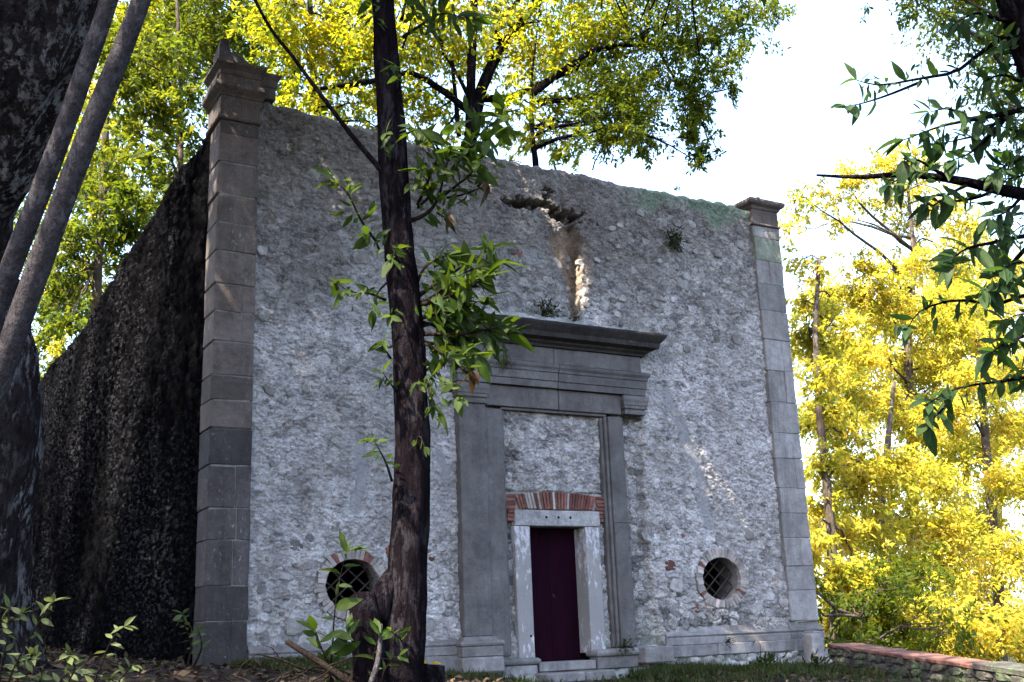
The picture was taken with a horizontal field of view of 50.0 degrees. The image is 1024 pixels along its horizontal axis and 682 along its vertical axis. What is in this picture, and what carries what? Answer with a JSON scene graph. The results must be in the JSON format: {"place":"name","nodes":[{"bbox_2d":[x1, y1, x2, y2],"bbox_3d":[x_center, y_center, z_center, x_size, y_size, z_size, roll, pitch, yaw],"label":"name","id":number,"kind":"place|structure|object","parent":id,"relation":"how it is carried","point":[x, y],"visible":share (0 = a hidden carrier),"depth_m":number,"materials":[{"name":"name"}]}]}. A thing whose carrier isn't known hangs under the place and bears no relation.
{"place":"outdoors","nodes":[
{"label":"outdoors","id":0,"kind":"place"},
{"bbox_2d":[1,634,1023,681],"bbox_3d":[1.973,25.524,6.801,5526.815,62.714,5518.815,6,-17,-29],"label":"ground","id":1,"kind":"structure","parent":0,"point":[141,677],"depth_m":12.71,"materials":[{"name":"green plant"}]},
{"bbox_2d":[0,592,68,681],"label":"weed","id":2,"kind":"object","parent":1,"relation":"on","point":[45,621],"visible":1,"depth_m":8.14,"materials":[{"name":"green plant"}]},
{"bbox_2d":[0,0,98,670],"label":"old tree","id":3,"kind":"object","parent":1,"relation":"on","point":[42,43],"visible":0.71,"depth_m":11.84,"materials":[{"name":"black plant"}]},
{"bbox_2d":[5,645,124,681],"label":"weed","id":4,"kind":"object","parent":1,"relation":"on","point":[34,659],"visible":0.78,"depth_m":8.63,"materials":[{"name":"green plant"}]},
{"bbox_2d":[13,132,117,379],"bbox_3d":[-16.484,0.571,38.597,5.874,20.372,7.831,6,-17,-29],"label":"shade tree","id":5,"kind":"object","parent":1,"relation":"on","point":[43,343],"visible":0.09,"depth_m":39.66,"materials":[{"name":"green plant"}]},
{"bbox_2d":[0,0,150,416],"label":"leaning tree","id":6,"kind":"object","parent":1,"relation":"on","point":[30,288],"visible":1,"depth_m":10.07,"materials":[{"name":"grey plant"}]},
{"bbox_2d":[34,0,152,360],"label":"birch tree","id":7,"kind":"object","parent":1,"relation":"on","point":[56,347],"visible":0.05,"depth_m":37.34,"materials":[{"name":"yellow plant"}]},
{"bbox_2d":[33,65,162,344],"bbox_3d":[-12.117,-5.001,31.743,6.338,27.486,9.938,-9,-16,26],"label":"shade tree","id":8,"kind":"object","parent":1,"relation":"on","point":[97,235],"visible":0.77,"depth_m":31.91,"materials":[{"name":"green plant"}]},
{"bbox_2d":[58,616,141,681],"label":"weed","id":9,"kind":"object","parent":1,"relation":"on","point":[69,657],"visible":1,"depth_m":8.37,"materials":[{"name":"green plant"}]},
{"bbox_2d":[83,0,209,232],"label":"leafy tree","id":10,"kind":"object","parent":1,"relation":"on","point":[135,84],"visible":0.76,"depth_m":26.13,"materials":[{"name":"green plant"}]},
{"bbox_2d":[46,0,250,214],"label":"thin tree","id":11,"kind":"object","parent":1,"relation":"on","point":[122,7],"visible":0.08,"depth_m":37.42,"materials":[{"name":"green plant"}]},
{"bbox_2d":[173,608,210,667],"bbox_3d":[-3.934,3.700,13.578,0.367,0.774,0.523,-5,-15,9],"label":"plant","id":12,"kind":"object","parent":1,"relation":"on","point":[194,633],"visible":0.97,"depth_m":13.62,"materials":[{"name":"green plant"}]},
{"bbox_2d":[116,0,315,100],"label":"tall tree","id":13,"kind":"object","parent":1,"relation":"on","point":[195,18],"visible":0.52,"depth_m":30.96,"materials":[{"name":"green plant"}]},
{"bbox_2d":[209,0,410,130],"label":"leafy tree","id":14,"kind":"object","parent":1,"relation":"on","point":[317,37],"visible":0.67,"depth_m":26.84,"materials":[{"name":"yellow plant"}]},
{"bbox_2d":[0,0,653,329],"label":"leaning tree","id":15,"kind":"object","parent":1,"relation":"on","point":[20,242],"visible":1,"depth_m":10.33,"materials":[{"name":"grey plant"}]},
{"bbox_2d":[296,530,369,681],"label":"sapling","id":16,"kind":"object","parent":1,"relation":"on","point":[339,646],"visible":0.89,"depth_m":9.69,"materials":[{"name":"green plant"}]},
{"bbox_2d":[356,618,408,681],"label":"sapling","id":17,"kind":"object","parent":1,"relation":"on","point":[375,625],"visible":0.91,"depth_m":9.54,"materials":[{"name":"green plant"}]},
{"bbox_2d":[368,624,382,681],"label":"bare stick","id":18,"kind":"object","parent":17,"relation":"attached to","point":[373,675],"visible":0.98,"depth_m":9.44,"materials":[{"name":"grey wood"}]},
{"bbox_2d":[228,653,538,681],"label":"grass","id":19,"kind":"structure","parent":1,"relation":"on","point":[265,661],"depth_m":14.21,"materials":[{"name":"green plant"}]},
{"bbox_2d":[30,38,831,681],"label":"chapel","id":20,"kind":"structure","parent":1,"relation":"on","point":[622,458],"depth_m":18.11,"materials":[{"name":"stone"}]},
{"bbox_2d":[313,549,384,620],"bbox_3d":[-2.487,3.617,16.152,1.167,1.083,0.751,6,-17,-29],"label":"round window","id":21,"kind":"structure","parent":20,"relation":"in","point":[372,566],"depth_m":15.93,"materials":[{"name":"stone"}]},
{"bbox_2d":[493,354,515,373],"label":"plant","id":22,"kind":"object","parent":20,"relation":"attached to","point":[507,363],"depth_m":17.70,"materials":[{"name":"green plant"}]},
{"bbox_2d":[533,294,564,321],"bbox_3d":[0.589,-0.537,18.375,0.618,0.565,0.278,10,-19,-39],"label":"wall plant","id":23,"kind":"object","parent":20,"relation":"attached to","point":[546,311],"depth_m":18.39,"materials":[{"name":"green plant"}]},
{"bbox_2d":[530,528,580,661],"bbox_3d":[0.616,4.070,17.763,1.100,2.120,0.112,6,-17,-29],"label":"door","id":24,"kind":"structure","parent":20,"relation":"in","point":[553,563],"depth_m":17.80,"materials":[{"name":"red paint"}]},
{"bbox_2d":[569,310,587,322],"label":"wall plant","id":25,"kind":"object","parent":20,"relation":"attached to","point":[576,317],"depth_m":18.60,"materials":[{"name":"green plant"}]},
{"bbox_2d":[592,132,605,170],"bbox_3d":[1.617,-3.558,20.383,0.319,0.845,0.058,-1,-15,-6],"label":"bare twig","id":26,"kind":"object","parent":20,"relation":"on","point":[599,153],"visible":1,"depth_m":20.32,"materials":[{"name":"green plant"}]},
{"bbox_2d":[615,633,636,656],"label":"wall plant","id":27,"kind":"object","parent":20,"relation":"attached to","point":[625,645],"depth_m":17.48,"materials":[{"name":"green plant"}]},
{"bbox_2d":[670,178,682,194],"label":"wall plant","id":28,"kind":"object","parent":20,"relation":"attached to","point":[679,189],"depth_m":21.04,"materials":[{"name":"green plant"}]},
{"bbox_2d":[661,225,694,255],"bbox_3d":[3.108,-1.863,20.469,0.811,0.621,0.282,6,-17,-29],"label":"wall plant","id":29,"kind":"object","parent":20,"relation":"attached to","point":[673,237],"depth_m":20.44,"materials":[{"name":"green plant"}]},
{"bbox_2d":[694,548,748,607],"bbox_3d":[3.513,4.237,19.525,1.186,1.037,0.751,6,-17,-29],"label":"round window","id":30,"kind":"structure","parent":20,"relation":"in","point":[732,574],"depth_m":19.40,"materials":[{"name":"stone"}]},
{"bbox_2d":[723,636,735,648],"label":"wall plant","id":31,"kind":"object","parent":20,"relation":"attached to","point":[727,641],"depth_m":18.71,"materials":[{"name":"green plant"}]},
{"bbox_2d":[423,664,444,681],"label":"stone block","id":32,"kind":"object","parent":1,"relation":"on","point":[433,673],"visible":0.63,"depth_m":10.44,"materials":[{"name":"grey stone"}]},
{"bbox_2d":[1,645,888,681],"bbox_3d":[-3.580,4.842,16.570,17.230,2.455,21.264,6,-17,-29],"label":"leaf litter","id":33,"kind":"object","parent":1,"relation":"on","point":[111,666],"visible":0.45,"depth_m":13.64,"materials":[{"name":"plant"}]},
{"bbox_2d":[218,645,400,681],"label":"brushwood","id":34,"kind":"object","parent":33,"relation":"on","point":[290,674],"visible":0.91,"depth_m":9.50,"materials":[{"name":"brown plant"}]},
{"bbox_2d":[285,639,353,681],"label":"dead branch","id":35,"kind":"object","parent":34,"relation":"on","point":[337,674],"visible":0.98,"depth_m":9.49,"materials":[{"name":"brown wood"}]},
{"bbox_2d":[311,0,661,174],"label":"forked tree","id":36,"kind":"object","parent":1,"relation":"on","point":[519,22],"visible":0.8,"depth_m":28.65,"materials":[{"name":"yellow plant"}]},
{"bbox_2d":[254,0,765,681],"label":"chestnut tree","id":37,"kind":"object","parent":1,"relation":"on","point":[394,600],"visible":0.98,"depth_m":10.95,"materials":[{"name":"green plant"}]},
{"bbox_2d":[528,0,797,175],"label":"leafy tree","id":38,"kind":"object","parent":1,"relation":"on","point":[614,99],"visible":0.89,"depth_m":29.87,"materials":[{"name":"green plant"}]},
{"bbox_2d":[445,660,1004,681],"bbox_3d":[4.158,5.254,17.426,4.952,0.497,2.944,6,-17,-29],"label":"grass","id":39,"kind":"structure","parent":1,"relation":"on","point":[676,669],"depth_m":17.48,"materials":[{"name":"green plant"}]},
{"bbox_2d":[749,638,788,666],"bbox_3d":[4.276,5.357,18.037,0.973,0.939,0.429,6,-17,-29],"label":"ground plant","id":40,"kind":"object","parent":1,"relation":"on","point":[770,658],"visible":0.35,"depth_m":18.08,"materials":[{"name":"green plant"}]},
{"bbox_2d":[802,631,823,663],"bbox_3d":[5.326,5.741,19.244,0.275,1.305,0.279,6,-17,-29],"label":"stone post","id":41,"kind":"object","parent":1,"relation":"on","point":[812,641],"visible":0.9,"depth_m":19.26,"materials":[{"name":"grey stone"}]},
{"bbox_2d":[796,648,835,668],"bbox_3d":[5.213,5.639,18.696,1.101,0.826,0.415,4,-16,-22],"label":"ground plant","id":42,"kind":"object","parent":1,"relation":"on","point":[815,662],"visible":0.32,"depth_m":18.72,"materials":[{"name":"green plant"}]},
{"bbox_2d":[781,242,905,646],"bbox_3d":[8.888,4.387,30.100,3.324,14.738,6.634,-9,-16,26],"label":"slim tree","id":43,"kind":"object","parent":1,"relation":"on","point":[830,536],"visible":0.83,"depth_m":30.07,"materials":[{"name":"yellow plant"}]},
{"bbox_2d":[788,265,903,648],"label":"tree","id":44,"kind":"object","parent":1,"relation":"on","point":[795,369],"visible":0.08,"depth_m":58.67,"materials":[{"name":"yellow plant"}]},
{"bbox_2d":[777,129,994,580],"bbox_3d":[14.288,4.203,38.646,12.810,24.637,6.498,6,-17,-29],"label":"tall tree","id":45,"kind":"object","parent":1,"relation":"on","point":[906,273],"visible":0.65,"depth_m":39.16,"materials":[{"name":"yellow plant"}]},
{"bbox_2d":[815,381,996,636],"bbox_3d":[11.536,7.321,32.149,7.236,12.890,4.873,6,-17,-29],"label":"sunny tree","id":46,"kind":"object","parent":1,"relation":"on","point":[907,524],"visible":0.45,"depth_m":32.63,"materials":[{"name":"yellow plant"}]},
{"bbox_2d":[838,277,977,557],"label":"tree","id":47,"kind":"object","parent":1,"relation":"on","point":[904,398],"visible":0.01,"depth_m":66.56,"materials":[{"name":"yellow plant"}]},
{"bbox_2d":[814,552,1008,659],"bbox_3d":[7.328,7.457,25.374,7.285,5.082,4.689,0,-15,-7],"label":"bush","id":48,"kind":"object","parent":1,"relation":"on","point":[869,607],"visible":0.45,"depth_m":25.82,"materials":[{"name":"green plant"}]},
{"bbox_2d":[828,533,1002,659],"bbox_3d":[10.310,8.515,28.375,4.327,6.866,4.745,6,-17,-29],"label":"bush","id":49,"kind":"object","parent":1,"relation":"on","point":[923,573],"visible":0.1,"depth_m":28.06,"materials":[{"name":"green plant"}]},
{"bbox_2d":[816,0,1023,456],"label":"chestnut tree","id":50,"kind":"object","parent":1,"relation":"on","point":[995,261],"visible":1,"depth_m":6.39,"materials":[{"name":"green plant"}]},
{"bbox_2d":[822,209,1023,656],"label":"tree","id":51,"kind":"object","parent":1,"relation":"on","point":[1012,309],"visible":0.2,"depth_m":59.32,"materials":[{"name":"yellow plant"}]},
{"bbox_2d":[827,643,1023,681],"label":"parapet wall","id":52,"kind":"structure","parent":1,"relation":"on","point":[928,665],"depth_m":17.77,"materials":[{"name":"stone"}]},
{"bbox_2d":[858,0,1023,254],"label":"leafy tree","id":53,"kind":"object","parent":1,"relation":"on","point":[937,17],"visible":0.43,"depth_m":22.40,"materials":[{"name":"green plant"}]},
{"bbox_2d":[869,571,1023,663],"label":"bush","id":54,"kind":"object","parent":1,"relation":"on","point":[923,618],"visible":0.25,"depth_m":26.87,"materials":[{"name":"yellow plant"}]},
{"bbox_2d":[901,299,1023,661],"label":"sunny tree","id":55,"kind":"object","parent":1,"relation":"on","point":[1006,560],"visible":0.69,"depth_m":36.52,"materials":[{"name":"yellow plant"}]},
{"bbox_2d":[913,239,1023,586],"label":"tree","id":56,"kind":"object","parent":1,"relation":"on","point":[1018,268],"visible":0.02,"depth_m":67.00,"materials":[{"name":"yellow plant"}]},
{"bbox_2d":[921,566,1023,662],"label":"bush","id":57,"kind":"object","parent":1,"relation":"on","point":[1016,625],"visible":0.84,"depth_m":25.47,"materials":[{"name":"yellow plant"}]},
{"bbox_2d":[14,0,1023,624],"label":"sky","id":58,"kind":"structure","parent":0,"point":[784,130],"materials":[{"name":"white"}]}
]}

